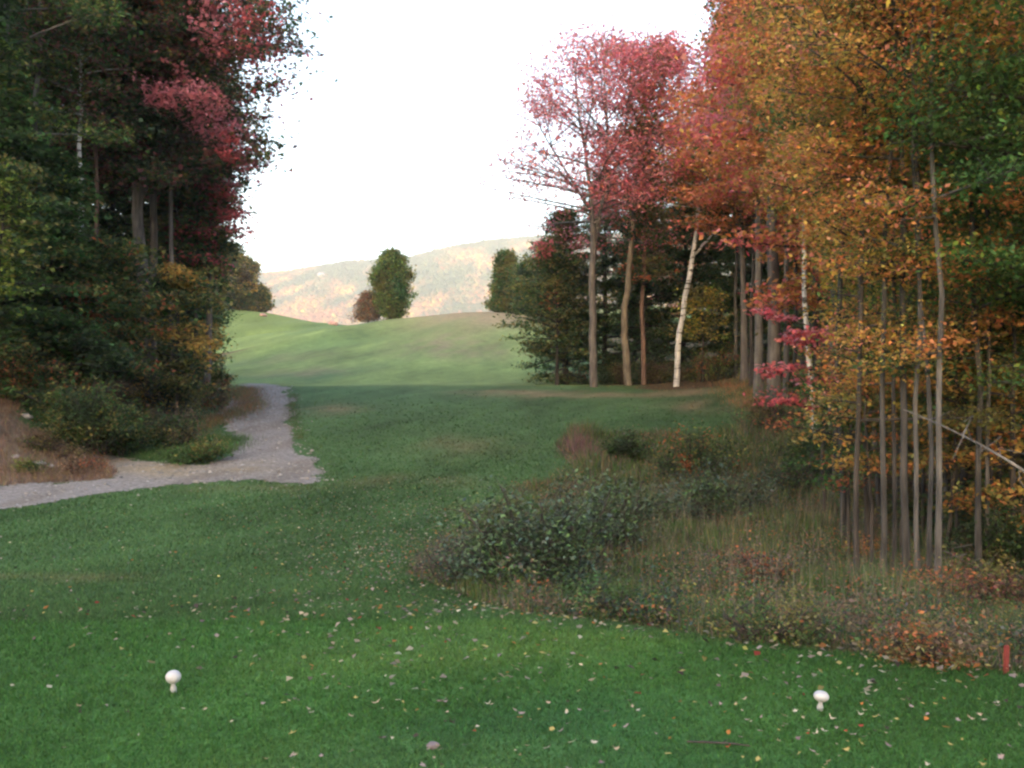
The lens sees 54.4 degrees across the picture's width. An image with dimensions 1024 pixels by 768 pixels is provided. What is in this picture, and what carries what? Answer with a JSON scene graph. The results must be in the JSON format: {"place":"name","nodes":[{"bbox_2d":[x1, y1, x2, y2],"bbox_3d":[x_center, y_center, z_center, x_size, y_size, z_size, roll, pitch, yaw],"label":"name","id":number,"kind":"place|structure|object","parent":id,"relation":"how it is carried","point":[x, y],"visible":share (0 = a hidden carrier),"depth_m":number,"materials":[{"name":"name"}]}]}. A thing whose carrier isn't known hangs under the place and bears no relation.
{"place":"outdoors","nodes":[
{"label":"outdoors","id":0,"kind":"place"},
{"bbox_2d":[0,383,354,508],"bbox_3d":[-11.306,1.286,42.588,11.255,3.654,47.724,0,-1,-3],"label":"path","id":1,"kind":"structure","parent":0,"point":[31,498],"depth_m":27.66,"materials":[{"name":"grey gravel"}]},
{"bbox_2d":[92,0,732,272],"label":"sky","id":2,"kind":"structure","parent":0,"point":[418,79],"materials":[{"name":"white"}]},
{"bbox_2d":[0,306,1023,767],"bbox_3d":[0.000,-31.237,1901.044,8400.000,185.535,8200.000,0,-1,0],"label":"ground","id":3,"kind":"structure","parent":0,"point":[422,360],"depth_m":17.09,"materials":[{"name":"green plant"}]},
{"bbox_2d":[0,153,82,321],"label":"maple","id":4,"kind":"object","parent":3,"relation":"on","point":[16,173],"visible":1,"depth_m":27.11,"materials":[{"name":"green plant"}]},
{"bbox_2d":[0,331,94,404],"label":"shrub","id":5,"kind":"object","parent":3,"relation":"on","point":[13,372],"visible":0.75,"depth_m":29.84,"materials":[{"name":"green plant"}]},
{"bbox_2d":[0,384,121,485],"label":"dry grass","id":6,"kind":"structure","parent":3,"relation":"on","point":[54,469],"depth_m":26.41,"materials":[{"name":"brown plant"}]},
{"bbox_2d":[0,0,122,409],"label":"hemlock","id":7,"kind":"object","parent":3,"relation":"on","point":[15,145],"visible":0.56,"depth_m":30.35,"materials":[{"name":"green plant"}]},
{"bbox_2d":[0,0,140,305],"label":"grey birch","id":8,"kind":"object","parent":3,"relation":"on","point":[49,34],"visible":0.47,"depth_m":33.98,"materials":[{"name":"green plant"}]},
{"bbox_2d":[0,0,154,360],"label":"hemlock","id":9,"kind":"object","parent":3,"relation":"on","point":[84,9],"visible":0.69,"depth_m":32.22,"materials":[{"name":"green plant"}]},
{"bbox_2d":[0,142,161,391],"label":"hemlock","id":10,"kind":"object","parent":3,"relation":"on","point":[57,163],"visible":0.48,"depth_m":32.59,"materials":[{"name":"green plant"}]},
{"bbox_2d":[16,363,150,455],"bbox_3d":[-12.495,0.777,29.167,3.637,2.722,3.543,1,-1,-24],"label":"shrub","id":11,"kind":"object","parent":3,"relation":"on","point":[80,420],"visible":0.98,"depth_m":28.57,"materials":[{"name":"green plant"}]},
{"bbox_2d":[9,0,161,387],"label":"white birch","id":12,"kind":"object","parent":3,"relation":"on","point":[100,68],"visible":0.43,"depth_m":36.04,"materials":[{"name":"green plant"}]},
{"bbox_2d":[22,0,171,388],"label":"slender tree","id":13,"kind":"object","parent":3,"relation":"on","point":[118,147],"visible":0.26,"depth_m":37.98,"materials":[{"name":"green plant"}]},
{"bbox_2d":[45,228,186,404],"bbox_3d":[-14.382,-1.973,34.861,5.558,6.763,5.561,0,-1,0],"label":"hemlock","id":14,"kind":"object","parent":3,"relation":"on","point":[120,251],"visible":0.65,"depth_m":34.79,"materials":[{"name":"green plant"}]},
{"bbox_2d":[76,396,165,456],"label":"shrub","id":15,"kind":"object","parent":3,"relation":"on","point":[137,441],"visible":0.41,"depth_m":30.34,"materials":[{"name":"green plant"}]},
{"bbox_2d":[66,19,222,361],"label":"hemlock","id":16,"kind":"object","parent":3,"relation":"on","point":[109,211],"visible":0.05,"depth_m":45.65,"materials":[{"name":"green plant"}]},
{"bbox_2d":[132,391,208,451],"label":"shrub","id":17,"kind":"object","parent":3,"relation":"on","point":[168,423],"visible":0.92,"depth_m":31.21,"materials":[{"name":"green plant"}]},
{"bbox_2d":[121,364,219,417],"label":"shrub","id":18,"kind":"object","parent":3,"relation":"on","point":[184,399],"visible":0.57,"depth_m":39.80,"materials":[{"name":"green plant"}]},
{"bbox_2d":[98,0,245,414],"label":"slender tree","id":19,"kind":"object","parent":3,"relation":"on","point":[171,250],"visible":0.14,"depth_m":41.16,"materials":[{"name":"red plant"}]},
{"bbox_2d":[99,144,246,361],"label":"hemlock","id":20,"kind":"object","parent":3,"relation":"on","point":[200,315],"visible":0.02,"depth_m":50.24,"materials":[{"name":"green plant"}]},
{"bbox_2d":[113,12,241,403],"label":"slender tree","id":21,"kind":"object","parent":3,"relation":"on","point":[176,210],"visible":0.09,"depth_m":43.86,"materials":[{"name":"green plant"}]},
{"bbox_2d":[84,0,273,359],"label":"grey maple","id":22,"kind":"object","parent":3,"relation":"on","point":[153,225],"visible":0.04,"depth_m":42.08,"materials":[{"name":"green plant"}]},
{"bbox_2d":[115,261,245,421],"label":"golden sapling","id":23,"kind":"object","parent":3,"relation":"on","point":[172,281],"visible":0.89,"depth_m":37.66,"materials":[{"name":"green plant"}]},
{"bbox_2d":[28,0,337,415],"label":"red maple","id":24,"kind":"object","parent":3,"relation":"on","point":[177,22],"visible":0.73,"depth_m":39.29,"materials":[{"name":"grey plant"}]},
{"bbox_2d":[149,432,237,464],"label":"shrub","id":25,"kind":"object","parent":3,"relation":"on","point":[198,452],"visible":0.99,"depth_m":28.86,"materials":[{"name":"green plant"}]},
{"bbox_2d":[127,64,264,405],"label":"slender tree","id":26,"kind":"object","parent":3,"relation":"on","point":[218,270],"visible":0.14,"depth_m":45.11,"materials":[{"name":"green plant"}]},
{"bbox_2d":[144,79,292,405],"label":"red maple","id":27,"kind":"object","parent":3,"relation":"on","point":[225,214],"visible":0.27,"depth_m":44.91,"materials":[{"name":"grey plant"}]},
{"bbox_2d":[222,252,270,310],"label":"olive tree","id":28,"kind":"object","parent":3,"relation":"on","point":[248,284],"visible":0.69,"depth_m":194.96,"materials":[{"name":"green plant"}]},
{"bbox_2d":[346,287,380,323],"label":"red bush","id":29,"kind":"object","parent":3,"relation":"on","point":[365,310],"visible":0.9,"depth_m":145.28,"materials":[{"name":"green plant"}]},
{"bbox_2d":[365,246,419,319],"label":"lone tree","id":30,"kind":"object","parent":3,"relation":"on","point":[389,277],"visible":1,"depth_m":141.95,"materials":[{"name":"green plant"}]},
{"bbox_2d":[401,503,507,585],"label":"shrub","id":31,"kind":"object","parent":3,"relation":"on","point":[442,562],"visible":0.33,"depth_m":12.33,"materials":[{"name":"green plant"}]},
{"bbox_2d":[110,371,806,460],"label":"verge grass","id":32,"kind":"structure","parent":3,"relation":"on","point":[248,403],"depth_m":42.74,"materials":[{"name":"green plant"}]},
{"bbox_2d":[481,247,520,312],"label":"pointed tree","id":33,"kind":"object","parent":3,"relation":"on","point":[505,260],"visible":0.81,"depth_m":136.99,"materials":[{"name":"green plant"}]},
{"bbox_2d":[0,459,1023,694],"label":"fallen leaves","id":34,"kind":"object","parent":3,"relation":"on","point":[940,668],"depth_m":7.92,"materials":[{"name":"plant"}]},
{"bbox_2d":[505,257,557,314],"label":"round tree","id":35,"kind":"object","parent":3,"relation":"on","point":[520,270],"visible":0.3,"depth_m":126.84,"materials":[{"name":"green plant"}]},
{"bbox_2d":[416,453,653,599],"bbox_3d":[0.311,1.639,11.095,2.497,1.724,2.399,0,-1,15],"label":"shrub","id":36,"kind":"object","parent":3,"relation":"on","point":[544,540],"visible":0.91,"depth_m":10.94,"materials":[{"name":"green plant"}]},
{"bbox_2d":[492,239,615,384],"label":"maple","id":37,"kind":"object","parent":3,"relation":"on","point":[548,256],"visible":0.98,"depth_m":62.58,"materials":[{"name":"green plant"}]},
{"bbox_2d":[499,207,620,383],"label":"hemlock","id":38,"kind":"object","parent":3,"relation":"on","point":[564,377],"visible":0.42,"depth_m":65.59,"materials":[{"name":"green plant"}]},
{"bbox_2d":[441,11,701,386],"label":"red maple","id":39,"kind":"object","parent":3,"relation":"on","point":[607,189],"visible":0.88,"depth_m":56.34,"materials":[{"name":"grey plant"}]},
{"bbox_2d":[514,564,639,608],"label":"shrub","id":40,"kind":"object","parent":3,"relation":"on","point":[574,587],"visible":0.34,"depth_m":9.76,"materials":[{"name":"green plant"}]},
{"bbox_2d":[525,169,660,383],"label":"hemlock","id":41,"kind":"object","parent":3,"relation":"on","point":[600,269],"visible":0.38,"depth_m":67.27,"materials":[{"name":"green plant"}]},
{"bbox_2d":[546,465,676,554],"bbox_3d":[1.642,2.015,15.729,1.747,1.567,2.029,-1,-2,42],"label":"shrub","id":42,"kind":"object","parent":3,"relation":"on","point":[623,508],"visible":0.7,"depth_m":15.54,"materials":[{"name":"green plant"}]},
{"bbox_2d":[594,424,658,460],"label":"shrub","id":43,"kind":"object","parent":3,"relation":"on","point":[621,445],"visible":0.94,"depth_m":30.10,"materials":[{"name":"green plant"}]},
{"bbox_2d":[557,25,713,385],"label":"red maple","id":44,"kind":"object","parent":3,"relation":"on","point":[625,344],"visible":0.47,"depth_m":58.28,"materials":[{"name":"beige plant"}]},
{"bbox_2d":[557,549,719,625],"bbox_3d":[1.041,1.769,8.466,1.432,0.674,1.234,0,-1,0],"label":"shrub","id":45,"kind":"object","parent":3,"relation":"on","point":[599,602],"visible":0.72,"depth_m":8.43,"materials":[{"name":"green plant"}]},
{"bbox_2d":[597,115,690,384],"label":"slender tree","id":46,"kind":"object","parent":3,"relation":"on","point":[648,261],"visible":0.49,"depth_m":59.85,"materials":[{"name":"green plant"}]},
{"bbox_2d":[588,172,712,381],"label":"hemlock","id":47,"kind":"object","parent":3,"relation":"on","point":[655,290],"visible":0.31,"depth_m":65.37,"materials":[{"name":"green plant"}]},
{"bbox_2d":[629,162,740,374],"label":"hemlock","id":48,"kind":"object","parent":3,"relation":"on","point":[675,281],"visible":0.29,"depth_m":66.42,"materials":[{"name":"green plant"}]},
{"bbox_2d":[638,136,736,386],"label":"white birch","id":49,"kind":"object","parent":3,"relation":"on","point":[694,253],"visible":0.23,"depth_m":56.06,"materials":[{"name":"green plant"}]},
{"bbox_2d":[640,419,758,482],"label":"shrub","id":50,"kind":"object","parent":3,"relation":"on","point":[698,451],"visible":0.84,"depth_m":27.01,"materials":[{"name":"green plant"}]},
{"bbox_2d":[666,278,740,381],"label":"tree","id":51,"kind":"object","parent":3,"relation":"on","point":[706,292],"visible":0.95,"depth_m":57.32,"materials":[{"name":"green plant"}]},
{"bbox_2d":[673,340,749,381],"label":"shrub","id":52,"kind":"object","parent":3,"relation":"on","point":[728,370],"visible":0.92,"depth_m":56.75,"materials":[{"name":"green plant"}]},
{"bbox_2d":[659,171,767,373],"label":"hemlock","id":53,"kind":"object","parent":3,"relation":"on","point":[704,268],"visible":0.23,"depth_m":65.31,"materials":[{"name":"green plant"}]},
{"bbox_2d":[643,0,792,381],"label":"orange maple","id":54,"kind":"object","parent":3,"relation":"on","point":[742,224],"visible":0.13,"depth_m":53.91,"materials":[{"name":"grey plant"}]},
{"bbox_2d":[635,454,800,524],"bbox_3d":[4.136,2.257,21.142,3.527,1.587,2.997,-1,-1,24],"label":"shrub","id":55,"kind":"object","parent":3,"relation":"on","point":[695,500],"visible":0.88,"depth_m":20.84,"materials":[{"name":"green plant"}]},
{"bbox_2d":[656,0,780,397],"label":"orange maple","id":56,"kind":"object","parent":3,"relation":"on","point":[758,352],"visible":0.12,"depth_m":45.65,"materials":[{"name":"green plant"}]},
{"bbox_2d":[664,0,793,423],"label":"scarlet maple","id":57,"kind":"object","parent":3,"relation":"on","point":[774,346],"visible":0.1,"depth_m":37.86,"materials":[{"name":"red plant"}]},
{"bbox_2d":[696,18,783,388],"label":"slim tree","id":58,"kind":"object","parent":3,"relation":"on","point":[751,351],"visible":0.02,"depth_m":50.24,"materials":[{"name":"plant"}]},
{"bbox_2d":[692,201,804,371],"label":"hemlock","id":59,"kind":"object","parent":3,"relation":"on","point":[727,283],"visible":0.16,"depth_m":61.82,"materials":[{"name":"green plant"}]},
{"bbox_2d":[706,85,793,404],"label":"slender tree","id":60,"kind":"object","parent":3,"relation":"on","point":[785,346],"visible":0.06,"depth_m":42.04,"materials":[{"name":"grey plant"}]},
{"bbox_2d":[694,40,817,431],"bbox_3d":[10.073,-4.458,32.767,6.874,13.638,6.239,1,-2,-41],"label":"white birch","id":61,"kind":"object","parent":3,"relation":"on","point":[804,278],"visible":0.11,"depth_m":32.92,"materials":[{"name":"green plant"}]},
{"bbox_2d":[701,533,816,590],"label":"shrub","id":62,"kind":"object","parent":3,"relation":"on","point":[770,571],"visible":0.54,"depth_m":12.34,"materials":[{"name":"green plant"}]},
{"bbox_2d":[669,0,854,410],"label":"orange maple","id":63,"kind":"object","parent":3,"relation":"on","point":[782,292],"visible":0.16,"depth_m":35.91,"materials":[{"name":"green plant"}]},
{"bbox_2d":[721,380,817,430],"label":"shrub","id":64,"kind":"object","parent":3,"relation":"on","point":[756,411],"visible":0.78,"depth_m":36.51,"materials":[{"name":"green plant"}]},
{"bbox_2d":[684,0,861,438],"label":"orange maple","id":65,"kind":"object","parent":3,"relation":"on","point":[738,145],"visible":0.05,"depth_m":32.45,"materials":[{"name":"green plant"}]},
{"bbox_2d":[682,566,870,651],"bbox_3d":[1.856,1.684,7.418,1.356,0.673,1.426,1,-1,-33],"label":"shrub","id":66,"kind":"object","parent":3,"relation":"on","point":[768,619],"visible":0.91,"depth_m":7.27,"materials":[{"name":"green plant"}]},
{"bbox_2d":[680,0,891,435],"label":"orange maple","id":67,"kind":"object","parent":3,"relation":"on","point":[776,176],"visible":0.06,"depth_m":27.25,"materials":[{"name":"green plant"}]},
{"bbox_2d":[750,442,832,494],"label":"shrub","id":68,"kind":"object","parent":3,"relation":"on","point":[797,471],"visible":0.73,"depth_m":24.84,"materials":[{"name":"green plant"}]},
{"bbox_2d":[768,410,845,474],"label":"shrub","id":69,"kind":"object","parent":3,"relation":"on","point":[799,449],"visible":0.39,"depth_m":26.89,"materials":[{"name":"green plant"}]},
{"bbox_2d":[743,306,871,511],"bbox_3d":[6.189,0.760,21.016,2.841,4.919,2.268,1,-1,-23],"label":"red sapling","id":70,"kind":"object","parent":3,"relation":"on","point":[791,340],"visible":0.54,"depth_m":21.02,"materials":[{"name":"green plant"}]},
{"bbox_2d":[753,362,899,559],"bbox_3d":[5.171,1.367,15.593,2.426,3.431,2.403,0,-1,-22],"label":"young sapling","id":71,"kind":"object","parent":3,"relation":"on","point":[837,481],"visible":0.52,"depth_m":15.44,"materials":[{"name":"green plant"}]},
{"bbox_2d":[736,0,939,543],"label":"slim tree","id":72,"kind":"object","parent":3,"relation":"on","point":[843,503],"visible":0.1,"depth_m":16.99,"materials":[{"name":"orange plant"}]},
{"bbox_2d":[673,0,1023,581],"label":"slim tree","id":73,"kind":"object","parent":3,"relation":"on","point":[858,366],"visible":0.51,"depth_m":12.22,"materials":[{"name":"orange plant"}]},
{"bbox_2d":[723,0,998,554],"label":"slim tree","id":74,"kind":"object","parent":3,"relation":"on","point":[867,508],"visible":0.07,"depth_m":16.11,"materials":[{"name":"orange plant"}]},
{"bbox_2d":[723,0,1006,571],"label":"slim tree","id":75,"kind":"object","parent":3,"relation":"on","point":[862,335],"visible":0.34,"depth_m":12.69,"materials":[{"name":"orange plant"}]},
{"bbox_2d":[716,0,1023,579],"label":"slim tree","id":76,"kind":"object","parent":3,"relation":"on","point":[924,341],"visible":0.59,"depth_m":11.53,"materials":[{"name":"orange plant"}]},
{"bbox_2d":[718,0,1023,580],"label":"slim tree","id":77,"kind":"object","parent":3,"relation":"on","point":[915,403],"visible":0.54,"depth_m":11.76,"materials":[{"name":"orange plant"}]},
{"bbox_2d":[777,315,964,569],"bbox_3d":[5.123,1.024,14.090,2.403,4.010,2.605,-1,-1,25],"label":"young sapling","id":78,"kind":"object","parent":3,"relation":"on","point":[866,457],"visible":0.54,"depth_m":14.17,"materials":[{"name":"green plant"}]},
{"bbox_2d":[719,0,1023,577],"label":"slim tree","id":79,"kind":"object","parent":3,"relation":"on","point":[905,532],"visible":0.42,"depth_m":11.97,"materials":[{"name":"orange plant"}]},
{"bbox_2d":[784,150,959,523],"bbox_3d":[6.997,-0.842,19.011,3.526,7.978,4.469,-1,-2,40],"label":"golden sapling","id":80,"kind":"object","parent":3,"relation":"on","point":[877,477],"visible":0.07,"depth_m":18.95,"materials":[{"name":"orange plant"}]},
{"bbox_2d":[731,7,1018,406],"bbox_3d":[10.213,-6.033,22.363,11.863,17.502,11.104,1,-2,-40],"label":"orange maple","id":81,"kind":"object","parent":3,"relation":"on","point":[767,120],"visible":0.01,"depth_m":22.91,"materials":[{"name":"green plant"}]},
{"bbox_2d":[742,0,1023,582],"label":"slim tree","id":82,"kind":"object","parent":3,"relation":"on","point":[890,215],"visible":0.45,"depth_m":11.94,"materials":[{"name":"orange plant"}]},
{"bbox_2d":[831,285,973,552],"bbox_3d":[5.976,0.771,15.051,2.311,4.587,2.203,-1,-2,43],"label":"young sapling","id":83,"kind":"object","parent":3,"relation":"on","point":[912,449],"visible":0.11,"depth_m":14.99,"materials":[{"name":"orange plant"}]},
{"bbox_2d":[797,551,1016,612],"bbox_3d":[4.291,2.216,10.953,2.090,0.690,1.682,0,-1,0],"label":"shrub","id":84,"kind":"object","parent":3,"relation":"on","point":[976,594],"visible":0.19,"depth_m":10.75,"materials":[{"name":"brown plant"}]},
{"bbox_2d":[874,455,959,532],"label":"undergrowth bush","id":85,"kind":"object","parent":3,"relation":"on","point":[911,499],"visible":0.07,"depth_m":17.88,"materials":[{"name":"green plant"}]},
{"bbox_2d":[823,0,1023,571],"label":"slim tree","id":86,"kind":"object","parent":3,"relation":"on","point":[987,212],"visible":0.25,"depth_m":13.25,"materials":[{"name":"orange plant"}]},
{"bbox_2d":[830,589,1020,673],"bbox_3d":[2.755,1.655,6.604,1.234,0.547,1.142,0,-1,0],"label":"shrub","id":87,"kind":"object","parent":3,"relation":"on","point":[935,652],"visible":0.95,"depth_m":6.54,"materials":[{"name":"brown plant"}]},
{"bbox_2d":[828,0,1023,322],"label":"green maple","id":88,"kind":"object","parent":3,"relation":"on","point":[1012,264],"visible":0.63,"depth_m":10.92,"materials":[{"name":"green plant"}]},
{"bbox_2d":[829,0,1023,579],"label":"slim tree","id":89,"kind":"object","parent":3,"relation":"on","point":[997,177],"visible":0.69,"depth_m":11.00,"materials":[{"name":"orange plant"}]},
{"bbox_2d":[838,0,1023,575],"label":"slim tree","id":90,"kind":"object","parent":3,"relation":"on","point":[980,380],"visible":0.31,"depth_m":12.46,"materials":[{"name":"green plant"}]},
{"bbox_2d":[843,21,1023,546],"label":"slim tree","id":91,"kind":"object","parent":3,"relation":"on","point":[950,404],"visible":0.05,"depth_m":14.95,"materials":[{"name":"green plant"}]},
{"bbox_2d":[845,25,1023,541],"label":"green maple","id":92,"kind":"object","parent":3,"relation":"on","point":[963,473],"visible":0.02,"depth_m":16.04,"materials":[{"name":"green plant"}]},
{"bbox_2d":[846,285,1023,559],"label":"young sapling","id":93,"kind":"object","parent":3,"relation":"on","point":[954,439],"visible":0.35,"depth_m":13.85,"materials":[{"name":"orange plant"}]},
{"bbox_2d":[853,213,1023,576],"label":"golden sapling","id":94,"kind":"object","parent":3,"relation":"on","point":[993,491],"visible":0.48,"depth_m":13.42,"materials":[{"name":"orange plant"}]},
{"bbox_2d":[898,251,1023,521],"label":"young sapling","id":95,"kind":"object","parent":3,"relation":"on","point":[967,402],"visible":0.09,"depth_m":14.78,"materials":[{"name":"orange plant"}]},
{"bbox_2d":[911,434,1023,536],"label":"undergrowth bush","id":96,"kind":"object","parent":3,"relation":"on","point":[971,476],"visible":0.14,"depth_m":16.31,"materials":[{"name":"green plant"}]},
{"bbox_2d":[932,488,1023,580],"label":"undergrowth bush","id":97,"kind":"object","parent":3,"relation":"on","point":[1007,541],"visible":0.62,"depth_m":13.16,"materials":[{"name":"green plant"}]},
{"bbox_2d":[942,551,1023,609],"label":"shrub","id":98,"kind":"object","parent":3,"relation":"on","point":[1011,579],"visible":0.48,"depth_m":10.92,"materials":[{"name":"orange plant"}]},
{"bbox_2d":[956,584,1023,665],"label":"shrub","id":99,"kind":"object","parent":3,"relation":"on","point":[1010,631],"visible":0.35,"depth_m":7.05,"materials":[{"name":"orange plant"}]},
{"bbox_2d":[401,403,1023,671],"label":"wild grass","id":100,"kind":"structure","parent":0,"point":[599,462],"depth_m":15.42,"materials":[{"name":"green plant"}]},
{"bbox_3d":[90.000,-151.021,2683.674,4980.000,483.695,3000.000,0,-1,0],"label":"mountain","id":101,"kind":"structure","parent":0,"visible":0},
{"bbox_2d":[256,233,750,324],"bbox_3d":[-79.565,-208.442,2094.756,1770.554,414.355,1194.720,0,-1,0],"label":"mountain forest","id":102,"kind":"object","parent":101,"relation":"on","point":[446,278],"visible":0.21,"depth_m":2265.12,"materials":[{"name":"beige plant"}]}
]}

